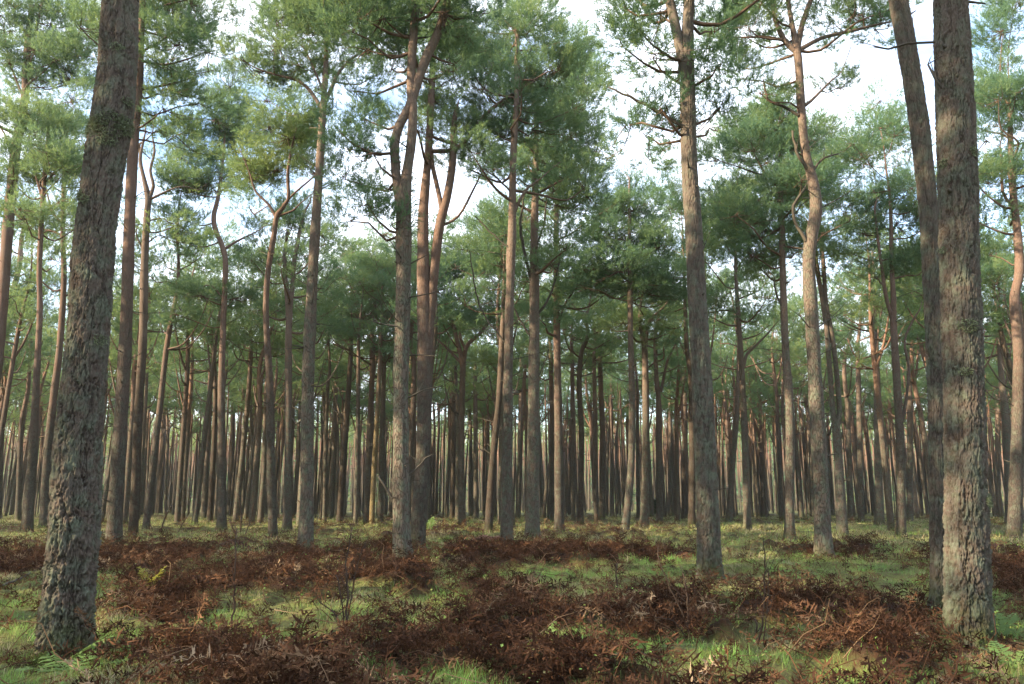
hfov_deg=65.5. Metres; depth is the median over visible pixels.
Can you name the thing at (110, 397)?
pine tree
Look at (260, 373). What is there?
pine tree
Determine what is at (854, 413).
pine tree
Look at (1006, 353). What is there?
pine tree
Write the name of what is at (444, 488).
distant forest
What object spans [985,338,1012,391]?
pine tree
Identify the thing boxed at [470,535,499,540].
fallen branch
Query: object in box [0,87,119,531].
pine tree
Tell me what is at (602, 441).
pine tree
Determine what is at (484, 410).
pine tree
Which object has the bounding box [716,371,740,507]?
pine tree
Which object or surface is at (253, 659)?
dead bracken
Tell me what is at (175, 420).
pine tree
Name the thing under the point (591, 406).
pine tree
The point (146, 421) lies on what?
pine tree
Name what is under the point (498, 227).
pine tree
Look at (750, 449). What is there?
pine tree
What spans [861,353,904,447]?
pine tree
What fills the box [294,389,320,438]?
pine tree
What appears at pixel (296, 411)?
pine tree
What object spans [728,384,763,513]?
pine tree
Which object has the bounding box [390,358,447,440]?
pine tree
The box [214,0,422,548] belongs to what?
pine tree
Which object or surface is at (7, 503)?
pine tree
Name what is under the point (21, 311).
pine tree
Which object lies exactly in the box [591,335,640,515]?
pine tree
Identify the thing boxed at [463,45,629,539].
pine tree
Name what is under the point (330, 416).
pine tree
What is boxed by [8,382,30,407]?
pine tree
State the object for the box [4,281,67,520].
pine tree
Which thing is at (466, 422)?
pine tree
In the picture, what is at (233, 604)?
bare sapling
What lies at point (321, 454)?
pine tree
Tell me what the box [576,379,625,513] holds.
pine tree
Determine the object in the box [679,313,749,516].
pine tree
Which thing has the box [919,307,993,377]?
pine tree
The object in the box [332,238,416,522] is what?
pine tree
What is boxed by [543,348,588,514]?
pine tree
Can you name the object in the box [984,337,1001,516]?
pine tree
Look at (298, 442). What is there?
pine tree
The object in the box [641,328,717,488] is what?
pine tree
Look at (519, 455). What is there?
pine tree
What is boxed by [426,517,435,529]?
fern
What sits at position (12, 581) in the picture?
fallen stick
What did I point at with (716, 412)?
pine tree
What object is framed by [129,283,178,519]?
pine tree
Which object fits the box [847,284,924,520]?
pine tree
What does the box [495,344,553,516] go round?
pine tree
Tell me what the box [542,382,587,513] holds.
pine tree
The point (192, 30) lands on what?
pine tree
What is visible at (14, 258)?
pine tree
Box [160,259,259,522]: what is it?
pine tree
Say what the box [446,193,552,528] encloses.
pine tree
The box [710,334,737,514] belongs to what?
pine tree
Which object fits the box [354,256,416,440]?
pine tree
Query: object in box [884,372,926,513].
pine tree
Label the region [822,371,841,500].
pine tree
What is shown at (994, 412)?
pine tree
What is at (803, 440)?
pine tree
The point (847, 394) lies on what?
pine tree
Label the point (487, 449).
pine tree
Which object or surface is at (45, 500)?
pine tree
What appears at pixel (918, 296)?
pine tree
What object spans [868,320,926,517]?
pine tree
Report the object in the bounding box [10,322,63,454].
pine tree
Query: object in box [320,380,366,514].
pine tree
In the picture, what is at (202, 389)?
pine tree
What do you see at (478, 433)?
pine tree
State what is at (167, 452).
pine tree
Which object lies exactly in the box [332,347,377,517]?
pine tree
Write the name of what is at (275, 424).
pine tree
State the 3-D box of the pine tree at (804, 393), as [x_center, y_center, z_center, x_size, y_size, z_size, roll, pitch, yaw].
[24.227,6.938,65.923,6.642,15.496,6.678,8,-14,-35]
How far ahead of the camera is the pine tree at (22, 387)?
53.06 m
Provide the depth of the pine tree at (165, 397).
70.06 m
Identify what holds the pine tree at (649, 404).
on the ground at (720, 638)
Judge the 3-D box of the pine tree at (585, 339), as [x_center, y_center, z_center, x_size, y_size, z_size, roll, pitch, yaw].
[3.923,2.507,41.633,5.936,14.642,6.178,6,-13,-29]
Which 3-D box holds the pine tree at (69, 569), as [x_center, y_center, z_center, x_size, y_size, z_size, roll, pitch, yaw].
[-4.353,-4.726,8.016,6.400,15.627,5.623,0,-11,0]
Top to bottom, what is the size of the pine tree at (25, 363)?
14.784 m
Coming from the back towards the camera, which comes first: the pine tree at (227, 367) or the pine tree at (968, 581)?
the pine tree at (227, 367)
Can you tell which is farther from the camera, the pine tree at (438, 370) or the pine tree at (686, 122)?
the pine tree at (438, 370)
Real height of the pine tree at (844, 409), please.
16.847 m
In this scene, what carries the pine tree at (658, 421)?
on the ground at (720, 638)
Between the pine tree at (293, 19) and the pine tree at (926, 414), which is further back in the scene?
the pine tree at (926, 414)
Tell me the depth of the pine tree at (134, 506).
30.84 m
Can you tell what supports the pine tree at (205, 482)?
on the ground at (720, 638)
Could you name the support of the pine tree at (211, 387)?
on the ground at (720, 638)
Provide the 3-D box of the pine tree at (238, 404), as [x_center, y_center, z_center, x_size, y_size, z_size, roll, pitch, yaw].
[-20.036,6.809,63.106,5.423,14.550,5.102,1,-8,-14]
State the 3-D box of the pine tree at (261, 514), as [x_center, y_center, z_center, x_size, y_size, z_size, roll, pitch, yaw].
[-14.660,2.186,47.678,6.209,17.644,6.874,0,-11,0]
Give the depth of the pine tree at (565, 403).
74.76 m
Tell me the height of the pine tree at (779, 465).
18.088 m
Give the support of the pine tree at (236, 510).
on the ground at (720, 638)
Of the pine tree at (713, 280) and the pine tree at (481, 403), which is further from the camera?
the pine tree at (481, 403)
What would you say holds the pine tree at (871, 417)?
on the ground at (720, 638)
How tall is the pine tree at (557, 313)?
24.130 m
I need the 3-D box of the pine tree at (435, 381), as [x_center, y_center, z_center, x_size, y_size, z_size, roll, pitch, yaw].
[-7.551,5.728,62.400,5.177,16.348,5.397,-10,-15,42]
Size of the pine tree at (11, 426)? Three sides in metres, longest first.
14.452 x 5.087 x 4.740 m
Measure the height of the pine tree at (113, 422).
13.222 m
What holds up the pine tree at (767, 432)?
on the ground at (720, 638)
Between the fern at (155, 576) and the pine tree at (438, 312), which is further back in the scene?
the pine tree at (438, 312)
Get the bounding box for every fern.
[16,649,124,675]
[45,634,115,667]
[138,566,165,587]
[188,608,227,619]
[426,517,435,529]
[545,621,556,633]
[979,641,1023,670]
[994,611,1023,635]
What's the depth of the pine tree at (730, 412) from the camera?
75.67 m
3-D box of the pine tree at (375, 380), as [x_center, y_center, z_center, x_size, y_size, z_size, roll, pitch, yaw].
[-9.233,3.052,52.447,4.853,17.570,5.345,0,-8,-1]
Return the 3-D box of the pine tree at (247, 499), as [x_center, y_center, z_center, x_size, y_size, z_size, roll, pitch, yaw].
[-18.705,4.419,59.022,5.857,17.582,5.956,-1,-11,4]
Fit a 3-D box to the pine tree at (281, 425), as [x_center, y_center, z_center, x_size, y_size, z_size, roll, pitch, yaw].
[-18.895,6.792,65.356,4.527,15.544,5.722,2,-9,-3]
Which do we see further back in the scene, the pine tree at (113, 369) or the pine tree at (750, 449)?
the pine tree at (750, 449)
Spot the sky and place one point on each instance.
(876, 61)
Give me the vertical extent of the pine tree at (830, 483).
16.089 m
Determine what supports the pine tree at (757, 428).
on the ground at (720, 638)
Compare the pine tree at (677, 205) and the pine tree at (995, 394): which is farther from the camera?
the pine tree at (995, 394)
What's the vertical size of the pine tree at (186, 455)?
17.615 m
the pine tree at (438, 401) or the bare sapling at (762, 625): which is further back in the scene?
the pine tree at (438, 401)
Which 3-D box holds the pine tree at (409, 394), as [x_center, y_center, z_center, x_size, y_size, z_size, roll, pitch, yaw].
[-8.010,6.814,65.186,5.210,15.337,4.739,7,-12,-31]
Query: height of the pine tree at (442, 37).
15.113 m
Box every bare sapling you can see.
[143,504,189,530]
[222,525,249,631]
[229,496,257,533]
[310,514,372,633]
[614,554,623,589]
[655,537,701,640]
[747,527,781,643]
[747,615,773,634]
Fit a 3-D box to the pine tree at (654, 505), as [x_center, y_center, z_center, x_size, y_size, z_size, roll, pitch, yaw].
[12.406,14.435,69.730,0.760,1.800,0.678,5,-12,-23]
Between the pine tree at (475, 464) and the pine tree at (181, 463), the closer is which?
the pine tree at (181, 463)
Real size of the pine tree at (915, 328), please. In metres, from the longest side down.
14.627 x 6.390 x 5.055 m
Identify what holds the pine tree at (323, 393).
on the ground at (720, 638)
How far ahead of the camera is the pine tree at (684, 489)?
57.56 m
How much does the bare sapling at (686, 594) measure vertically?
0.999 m
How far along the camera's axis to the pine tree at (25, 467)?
75.18 m
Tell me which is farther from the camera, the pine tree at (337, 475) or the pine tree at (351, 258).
the pine tree at (337, 475)
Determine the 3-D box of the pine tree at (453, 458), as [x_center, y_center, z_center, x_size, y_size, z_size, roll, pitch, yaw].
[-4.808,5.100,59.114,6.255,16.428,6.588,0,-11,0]
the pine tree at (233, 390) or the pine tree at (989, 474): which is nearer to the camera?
the pine tree at (233, 390)
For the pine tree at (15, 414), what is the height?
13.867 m
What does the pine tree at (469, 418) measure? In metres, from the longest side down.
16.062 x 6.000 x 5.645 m
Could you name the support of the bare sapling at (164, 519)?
on the ground at (720, 638)
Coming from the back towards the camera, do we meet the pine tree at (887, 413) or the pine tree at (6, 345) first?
the pine tree at (887, 413)
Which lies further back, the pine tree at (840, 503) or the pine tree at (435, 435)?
the pine tree at (435, 435)
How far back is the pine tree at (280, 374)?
57.93 m
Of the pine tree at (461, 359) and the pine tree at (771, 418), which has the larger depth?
the pine tree at (771, 418)
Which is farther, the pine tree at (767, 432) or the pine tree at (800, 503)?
the pine tree at (767, 432)
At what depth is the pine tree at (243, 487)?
67.24 m
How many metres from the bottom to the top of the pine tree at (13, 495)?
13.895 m
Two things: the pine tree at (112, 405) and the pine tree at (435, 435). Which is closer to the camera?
the pine tree at (112, 405)
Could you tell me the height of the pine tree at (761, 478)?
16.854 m
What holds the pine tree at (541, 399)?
on the ground at (720, 638)
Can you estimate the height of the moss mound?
0.199 m
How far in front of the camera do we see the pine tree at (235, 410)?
72.39 m
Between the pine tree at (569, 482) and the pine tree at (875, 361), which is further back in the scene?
the pine tree at (569, 482)
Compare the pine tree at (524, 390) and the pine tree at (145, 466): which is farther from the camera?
the pine tree at (145, 466)
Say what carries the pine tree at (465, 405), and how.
on the ground at (720, 638)
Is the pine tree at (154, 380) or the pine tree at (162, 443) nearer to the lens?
the pine tree at (154, 380)
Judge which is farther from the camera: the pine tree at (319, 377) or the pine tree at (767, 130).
the pine tree at (319, 377)
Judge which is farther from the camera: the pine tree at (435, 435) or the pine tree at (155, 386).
the pine tree at (435, 435)
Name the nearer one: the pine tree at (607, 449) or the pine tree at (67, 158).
the pine tree at (67, 158)
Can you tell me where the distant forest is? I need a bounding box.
[2,368,1023,518]
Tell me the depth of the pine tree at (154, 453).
36.22 m
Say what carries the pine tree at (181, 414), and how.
on the ground at (720, 638)
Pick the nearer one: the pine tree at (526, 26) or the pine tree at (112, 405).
the pine tree at (526, 26)
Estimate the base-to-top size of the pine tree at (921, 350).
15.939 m
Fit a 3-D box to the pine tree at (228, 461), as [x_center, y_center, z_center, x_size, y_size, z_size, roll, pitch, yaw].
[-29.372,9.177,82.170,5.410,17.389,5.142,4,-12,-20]
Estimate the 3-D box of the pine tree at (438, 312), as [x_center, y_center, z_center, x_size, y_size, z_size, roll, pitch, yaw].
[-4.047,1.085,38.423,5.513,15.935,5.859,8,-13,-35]
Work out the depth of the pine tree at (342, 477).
47.07 m
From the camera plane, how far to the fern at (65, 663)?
5.77 m
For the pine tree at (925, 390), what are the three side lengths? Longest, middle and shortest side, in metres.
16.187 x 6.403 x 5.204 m
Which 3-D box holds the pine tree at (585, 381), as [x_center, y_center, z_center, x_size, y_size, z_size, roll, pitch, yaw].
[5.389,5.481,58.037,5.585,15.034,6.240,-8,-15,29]
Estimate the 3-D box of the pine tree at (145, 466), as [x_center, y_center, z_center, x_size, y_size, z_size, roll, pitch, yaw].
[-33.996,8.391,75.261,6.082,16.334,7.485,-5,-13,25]
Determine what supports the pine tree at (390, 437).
on the ground at (720, 638)
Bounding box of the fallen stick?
[0,569,36,586]
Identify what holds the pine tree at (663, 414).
on the ground at (720, 638)
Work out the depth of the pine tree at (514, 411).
74.68 m
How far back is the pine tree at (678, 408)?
71.44 m
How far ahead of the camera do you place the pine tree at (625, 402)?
70.75 m
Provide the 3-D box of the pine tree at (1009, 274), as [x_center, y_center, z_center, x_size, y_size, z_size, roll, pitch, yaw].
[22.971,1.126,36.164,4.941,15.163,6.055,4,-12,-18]
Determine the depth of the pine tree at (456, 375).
52.80 m
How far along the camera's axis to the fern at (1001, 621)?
7.39 m
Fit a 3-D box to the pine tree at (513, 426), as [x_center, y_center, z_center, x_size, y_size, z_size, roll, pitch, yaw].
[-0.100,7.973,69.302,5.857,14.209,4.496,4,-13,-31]
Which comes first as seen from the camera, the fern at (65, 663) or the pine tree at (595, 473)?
the fern at (65, 663)
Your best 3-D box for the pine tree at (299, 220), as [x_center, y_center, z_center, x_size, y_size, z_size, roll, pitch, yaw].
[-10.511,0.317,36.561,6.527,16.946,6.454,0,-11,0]
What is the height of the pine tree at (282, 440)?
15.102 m
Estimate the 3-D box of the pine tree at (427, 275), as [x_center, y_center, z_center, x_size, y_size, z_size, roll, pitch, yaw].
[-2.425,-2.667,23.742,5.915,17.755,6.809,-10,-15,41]
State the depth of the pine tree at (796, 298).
60.02 m
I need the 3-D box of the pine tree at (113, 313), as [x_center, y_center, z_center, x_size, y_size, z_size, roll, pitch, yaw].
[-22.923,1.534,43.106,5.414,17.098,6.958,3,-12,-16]
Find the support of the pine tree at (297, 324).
on the ground at (720, 638)
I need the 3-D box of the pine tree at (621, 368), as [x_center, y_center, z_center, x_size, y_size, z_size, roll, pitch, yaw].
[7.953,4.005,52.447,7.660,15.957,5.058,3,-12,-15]
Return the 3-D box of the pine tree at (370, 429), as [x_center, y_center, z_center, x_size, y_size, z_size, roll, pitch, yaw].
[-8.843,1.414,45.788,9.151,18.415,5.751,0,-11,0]
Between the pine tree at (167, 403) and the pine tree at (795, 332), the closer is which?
the pine tree at (795, 332)
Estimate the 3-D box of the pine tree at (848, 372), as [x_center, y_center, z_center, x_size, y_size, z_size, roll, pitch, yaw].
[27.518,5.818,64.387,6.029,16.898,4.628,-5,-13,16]
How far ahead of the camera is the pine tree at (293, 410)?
60.98 m
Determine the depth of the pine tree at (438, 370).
46.91 m
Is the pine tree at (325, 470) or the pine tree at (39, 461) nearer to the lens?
the pine tree at (325, 470)
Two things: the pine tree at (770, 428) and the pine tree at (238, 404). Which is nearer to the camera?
the pine tree at (238, 404)
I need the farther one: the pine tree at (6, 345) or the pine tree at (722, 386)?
the pine tree at (722, 386)
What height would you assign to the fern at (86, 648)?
0.248 m
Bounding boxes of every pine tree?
[0,0,97,386]
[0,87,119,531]
[0,188,50,518]
[0,201,68,456]
[0,210,26,322]
[0,289,52,420]
[0,291,50,421]
[0,318,22,409]
[3,91,141,527]
[3,309,67,504]
[3,319,48,515]
[3,395,25,474]
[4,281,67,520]
[4,370,29,433]
[4,373,46,514]
[7,363,61,497]
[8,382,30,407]
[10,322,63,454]
[12,351,62,464]
[18,364,49,510]
[31,0,138,657]
[43,221,152,350]
[46,0,261,547]
[101,275,164,520]
[102,284,136,438]
[102,382,129,439]
[104,348,129,433]
[105,301,157,519]
[105,320,163,515]
[105,404,129,435]
[108,334,169,486]
[109,208,197,523]
[127,114,238,535]
[128,335,175,513]
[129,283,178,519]
[129,348,184,514]
[134,161,222,528]
[137,228,235,522]
[142,51,273,531]
[146,257,232,520]
[147,357,205,514]
[148,327,199,514]
[148,361,206,452]
[154,326,183,512]
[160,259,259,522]
[165,355,207,514]
[166,337,217,457]
[166,370,193,464]
[172,357,227,514]
[173,215,264,524]
[175,311,253,517]
[184,299,264,518]
[192,389,225,513]
[197,355,238,480]
[206,353,253,514]
[209,237,293,521]
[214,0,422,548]
[214,67,350,538]
[215,258,321,523]
[217,345,264,513]
[225,372,262,472]
[226,236,308,522]
[226,349,283,465]
[227,389,248,494]
[228,184,364,530]
[230,358,274,498]
[233,306,297,518]
[240,326,296,464]
[242,297,301,426]
[248,403,297,514]
[264,299,317,517]
[269,233,364,525]
[272,353,301,492]
[273,278,355,517]
[273,345,332,461]
[275,406,297,479]
[283,369,321,499]
[284,250,376,523]
[292,315,379,518]
[293,216,430,523]
[293,398,317,507]
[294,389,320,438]
[297,317,356,515]
[300,0,515,560]
[301,297,369,518]
[314,340,366,506]
[314,359,365,516]
[315,351,339,513]
[316,234,394,521]
[320,247,394,523]
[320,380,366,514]
[321,373,365,513]
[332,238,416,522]
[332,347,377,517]
[339,374,390,454]
[343,235,416,523]
[343,294,393,470]
[351,367,393,472]
[353,235,458,521]
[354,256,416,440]
[355,0,563,547]
[361,365,393,514]
[362,318,416,517]
[373,201,486,525]
[375,396,392,468]
[385,322,438,510]
[386,367,443,438]
[387,255,479,519]
[389,331,446,453]
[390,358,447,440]
[409,330,486,517]
[411,201,524,525]
[416,371,449,481]
[424,0,618,543]
[429,186,578,531]
[431,363,446,514]
[433,292,496,519]
[433,355,478,510]
[434,348,469,487]
[435,313,497,518]
[435,372,467,455]
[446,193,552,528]
[447,285,541,524]
[447,368,482,460]
[458,338,489,515]
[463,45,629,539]
[464,373,490,489]
[465,345,518,516]
[465,368,517,495]
[467,11,633,532]
[468,339,496,451]
[471,366,518,476]
[480,304,553,517]
[485,370,517,438]
[488,281,567,520]
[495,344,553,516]
[513,330,566,514]
[513,397,547,450]
[514,281,577,520]
[515,263,622,521]
[523,360,562,435]
[539,163,712,530]
[539,259,638,524]
[539,355,588,451]
[539,462,548,518]
[540,366,569,512]
[541,263,645,522]
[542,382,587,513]
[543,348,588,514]
[547,290,657,520]
[561,321,619,508]
[564,339,616,514]
[568,353,639,515]
[574,298,671,517]
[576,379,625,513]
[578,242,705,528]
[580,0,777,581]
[585,370,626,513]
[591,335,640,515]
[599,286,687,524]
[604,357,651,480]
[615,331,679,517]
[617,355,668,463]
[620,161,759,527]
[623,347,687,515]
[638,301,717,521]
[639,363,674,460]
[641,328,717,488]
[649,374,688,460]
[650,313,720,518]
[653,498,655,514]
[662,383,688,474]
[663,235,743,419]
[671,118,800,530]
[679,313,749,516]
[680,72,880,541]
[694,0,924,557]
[707,265,781,522]
[709,309,778,517]
[709,332,731,514]
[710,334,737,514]
[713,340,748,509]
[714,370,751,457]
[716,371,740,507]
[723,323,793,516]
[724,330,780,516]
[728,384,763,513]
[729,258,804,519]
[730,357,780,499]
[732,344,784,516]
[738,99,914,534]
[738,409,769,496]
[743,309,824,463]
[747,372,794,469]
[757,311,825,516]
[757,361,801,514]
[761,334,807,506]
[761,360,808,493]
[765,339,853,516]
[766,402,797,484]
[773,281,853,521]
[778,290,853,444]
[794,385,829,453]
[797,99,997,536]
[801,264,909,522]
[804,343,855,514]
[817,263,880,519]
[818,72,936,525]
[820,325,872,498]
[821,210,923,529]
[821,316,869,460]
[822,325,883,516]
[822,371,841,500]
[823,373,863,514]
[824,348,863,461]
[835,351,886,515]
[841,403,872,474]
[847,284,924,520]
[855,370,893,513]
[857,0,998,649]
[857,236,1006,398]
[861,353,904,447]
[862,353,924,462]
[863,364,923,444]
[863,416,894,445]
[865,341,926,513]
[867,245,928,473]
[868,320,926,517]
[882,234,927,436]
[883,196,998,375]
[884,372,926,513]
[888,0,944,611]
[890,352,929,513]
[903,377,927,423]
[916,352,926,394]
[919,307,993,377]
[969,0,1023,539]
[979,201,1023,471]
[980,217,1023,385]
[980,235,1023,523]
[982,242,1023,522]
[983,321,1011,438]
[984,324,1023,507]
[984,333,1008,517]
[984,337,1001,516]
[984,360,1010,458]
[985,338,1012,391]
[985,389,1004,515]
[988,404,994,510]
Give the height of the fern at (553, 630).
0.132 m
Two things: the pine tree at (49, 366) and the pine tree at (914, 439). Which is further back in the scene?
the pine tree at (914, 439)
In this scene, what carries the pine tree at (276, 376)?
on the ground at (720, 638)
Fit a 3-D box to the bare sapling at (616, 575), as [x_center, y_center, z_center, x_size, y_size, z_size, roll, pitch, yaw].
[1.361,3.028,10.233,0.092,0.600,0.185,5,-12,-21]
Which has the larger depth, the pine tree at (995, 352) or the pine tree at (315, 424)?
the pine tree at (315, 424)
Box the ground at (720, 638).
[0,440,1023,683]
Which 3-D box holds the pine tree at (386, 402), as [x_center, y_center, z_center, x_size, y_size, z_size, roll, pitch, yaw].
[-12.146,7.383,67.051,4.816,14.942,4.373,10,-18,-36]
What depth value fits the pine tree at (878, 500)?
44.13 m
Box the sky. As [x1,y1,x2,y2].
[0,0,1023,443]
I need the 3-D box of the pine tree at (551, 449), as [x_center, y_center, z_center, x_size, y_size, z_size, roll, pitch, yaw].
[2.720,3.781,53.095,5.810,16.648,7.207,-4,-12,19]
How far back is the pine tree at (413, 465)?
54.99 m
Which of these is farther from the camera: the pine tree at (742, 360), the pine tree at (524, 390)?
the pine tree at (524, 390)
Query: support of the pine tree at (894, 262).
on the ground at (720, 638)
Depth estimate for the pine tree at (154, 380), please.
65.57 m
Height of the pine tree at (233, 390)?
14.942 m
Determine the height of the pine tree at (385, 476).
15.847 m
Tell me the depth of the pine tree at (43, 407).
69.95 m
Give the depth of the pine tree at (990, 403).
60.49 m
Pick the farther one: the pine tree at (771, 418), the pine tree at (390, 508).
the pine tree at (771, 418)
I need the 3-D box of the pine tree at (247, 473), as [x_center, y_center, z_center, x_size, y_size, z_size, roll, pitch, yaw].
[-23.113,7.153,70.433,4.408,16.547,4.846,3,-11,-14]
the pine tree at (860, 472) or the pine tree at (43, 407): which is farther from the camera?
the pine tree at (43, 407)
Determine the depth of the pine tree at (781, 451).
76.18 m
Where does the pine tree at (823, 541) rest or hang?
on the ground at (720, 638)
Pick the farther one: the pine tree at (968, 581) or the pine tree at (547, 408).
the pine tree at (547, 408)
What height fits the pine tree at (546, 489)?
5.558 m
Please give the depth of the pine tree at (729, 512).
47.36 m
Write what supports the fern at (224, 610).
on the ground at (720, 638)
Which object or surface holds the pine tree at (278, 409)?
on the ground at (720, 638)
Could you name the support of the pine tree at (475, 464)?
on the ground at (720, 638)
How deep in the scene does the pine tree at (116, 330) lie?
41.24 m
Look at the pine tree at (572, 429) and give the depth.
47.02 m
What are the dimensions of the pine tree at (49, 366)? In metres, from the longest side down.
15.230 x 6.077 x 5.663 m
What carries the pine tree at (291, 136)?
on the ground at (720, 638)
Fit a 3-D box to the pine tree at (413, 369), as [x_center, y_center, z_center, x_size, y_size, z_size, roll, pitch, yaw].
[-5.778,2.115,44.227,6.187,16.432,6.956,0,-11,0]
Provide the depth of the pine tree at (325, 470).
47.03 m
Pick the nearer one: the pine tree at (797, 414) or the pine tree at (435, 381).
the pine tree at (435, 381)
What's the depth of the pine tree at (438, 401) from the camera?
65.96 m
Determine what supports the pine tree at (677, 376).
on the ground at (720, 638)
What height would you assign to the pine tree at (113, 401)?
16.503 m
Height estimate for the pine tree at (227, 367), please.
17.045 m
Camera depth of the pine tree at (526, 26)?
24.00 m
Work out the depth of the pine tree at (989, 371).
53.59 m
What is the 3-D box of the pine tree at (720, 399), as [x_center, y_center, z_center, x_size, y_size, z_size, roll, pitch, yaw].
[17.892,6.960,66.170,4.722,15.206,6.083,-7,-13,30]
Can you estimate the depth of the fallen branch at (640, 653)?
6.10 m
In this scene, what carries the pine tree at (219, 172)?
on the ground at (720, 638)
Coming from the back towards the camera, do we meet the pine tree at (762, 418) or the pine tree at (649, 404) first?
the pine tree at (649, 404)
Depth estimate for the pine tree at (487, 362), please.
44.59 m
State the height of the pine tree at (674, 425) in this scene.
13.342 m
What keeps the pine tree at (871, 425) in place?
on the ground at (720, 638)
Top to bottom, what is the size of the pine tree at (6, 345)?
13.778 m
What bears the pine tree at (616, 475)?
on the ground at (720, 638)
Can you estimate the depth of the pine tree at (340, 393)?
55.71 m
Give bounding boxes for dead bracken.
[0,510,1023,683]
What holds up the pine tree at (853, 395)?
on the ground at (720, 638)
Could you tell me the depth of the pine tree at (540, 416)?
77.10 m
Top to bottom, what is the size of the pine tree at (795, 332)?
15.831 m
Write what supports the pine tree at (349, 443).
on the ground at (720, 638)
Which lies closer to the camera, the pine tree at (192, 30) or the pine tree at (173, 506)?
the pine tree at (192, 30)
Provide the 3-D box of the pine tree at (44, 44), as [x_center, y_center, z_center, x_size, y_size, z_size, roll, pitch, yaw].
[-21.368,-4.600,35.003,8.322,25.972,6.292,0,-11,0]
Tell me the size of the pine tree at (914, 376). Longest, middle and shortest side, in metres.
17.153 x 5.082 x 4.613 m
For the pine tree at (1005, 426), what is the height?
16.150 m
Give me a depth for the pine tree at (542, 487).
67.16 m
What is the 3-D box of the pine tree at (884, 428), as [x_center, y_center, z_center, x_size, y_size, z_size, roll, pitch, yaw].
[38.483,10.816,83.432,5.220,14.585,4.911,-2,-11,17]
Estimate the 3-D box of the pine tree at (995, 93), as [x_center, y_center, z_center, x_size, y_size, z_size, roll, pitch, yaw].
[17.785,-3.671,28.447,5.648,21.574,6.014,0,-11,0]
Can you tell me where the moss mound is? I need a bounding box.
[27,649,56,665]
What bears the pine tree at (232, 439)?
on the ground at (720, 638)
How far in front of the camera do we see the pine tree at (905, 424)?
71.03 m
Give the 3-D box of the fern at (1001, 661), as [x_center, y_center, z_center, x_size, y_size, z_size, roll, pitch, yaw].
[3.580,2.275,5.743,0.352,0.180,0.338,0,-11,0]
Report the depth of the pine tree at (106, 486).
47.05 m
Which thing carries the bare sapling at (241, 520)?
on the ground at (720, 638)
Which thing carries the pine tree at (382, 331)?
on the ground at (720, 638)
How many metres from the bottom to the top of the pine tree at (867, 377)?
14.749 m
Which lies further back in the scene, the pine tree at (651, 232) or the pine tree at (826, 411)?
the pine tree at (826, 411)
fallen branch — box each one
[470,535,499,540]
[610,646,661,664]
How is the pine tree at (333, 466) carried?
on the ground at (720, 638)
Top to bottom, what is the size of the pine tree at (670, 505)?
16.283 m
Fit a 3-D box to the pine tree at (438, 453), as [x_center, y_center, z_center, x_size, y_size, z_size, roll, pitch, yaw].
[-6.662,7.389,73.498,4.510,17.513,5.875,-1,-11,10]
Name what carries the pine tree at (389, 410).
on the ground at (720, 638)
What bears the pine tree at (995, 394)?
on the ground at (720, 638)
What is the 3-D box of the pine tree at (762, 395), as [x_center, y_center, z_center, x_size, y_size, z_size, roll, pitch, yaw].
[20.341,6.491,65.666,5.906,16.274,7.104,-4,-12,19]
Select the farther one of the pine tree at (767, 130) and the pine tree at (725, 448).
the pine tree at (725, 448)
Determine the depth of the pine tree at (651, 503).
61.90 m
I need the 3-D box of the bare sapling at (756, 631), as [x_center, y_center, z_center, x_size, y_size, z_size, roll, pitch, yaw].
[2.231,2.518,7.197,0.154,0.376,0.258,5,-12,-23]
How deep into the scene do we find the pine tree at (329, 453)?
66.85 m
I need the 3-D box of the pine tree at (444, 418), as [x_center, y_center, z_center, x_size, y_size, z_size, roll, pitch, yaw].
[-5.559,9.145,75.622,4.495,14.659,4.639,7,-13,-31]
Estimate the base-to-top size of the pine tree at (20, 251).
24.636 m
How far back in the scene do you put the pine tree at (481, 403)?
63.95 m
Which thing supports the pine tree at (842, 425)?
on the ground at (720, 638)
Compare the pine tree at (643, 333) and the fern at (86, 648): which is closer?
the fern at (86, 648)
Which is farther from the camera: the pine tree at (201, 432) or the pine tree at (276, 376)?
the pine tree at (201, 432)
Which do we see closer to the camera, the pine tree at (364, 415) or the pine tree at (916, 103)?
the pine tree at (916, 103)
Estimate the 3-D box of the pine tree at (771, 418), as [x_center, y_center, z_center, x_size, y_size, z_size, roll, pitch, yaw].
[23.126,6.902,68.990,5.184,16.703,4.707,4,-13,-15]
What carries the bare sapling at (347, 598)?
on the ground at (720, 638)
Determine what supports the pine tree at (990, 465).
on the ground at (720, 638)
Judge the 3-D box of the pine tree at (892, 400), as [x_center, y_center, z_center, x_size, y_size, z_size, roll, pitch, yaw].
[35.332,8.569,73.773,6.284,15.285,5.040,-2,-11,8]
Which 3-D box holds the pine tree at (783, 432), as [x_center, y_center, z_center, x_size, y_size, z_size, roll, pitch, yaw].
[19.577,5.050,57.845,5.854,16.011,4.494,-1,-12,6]

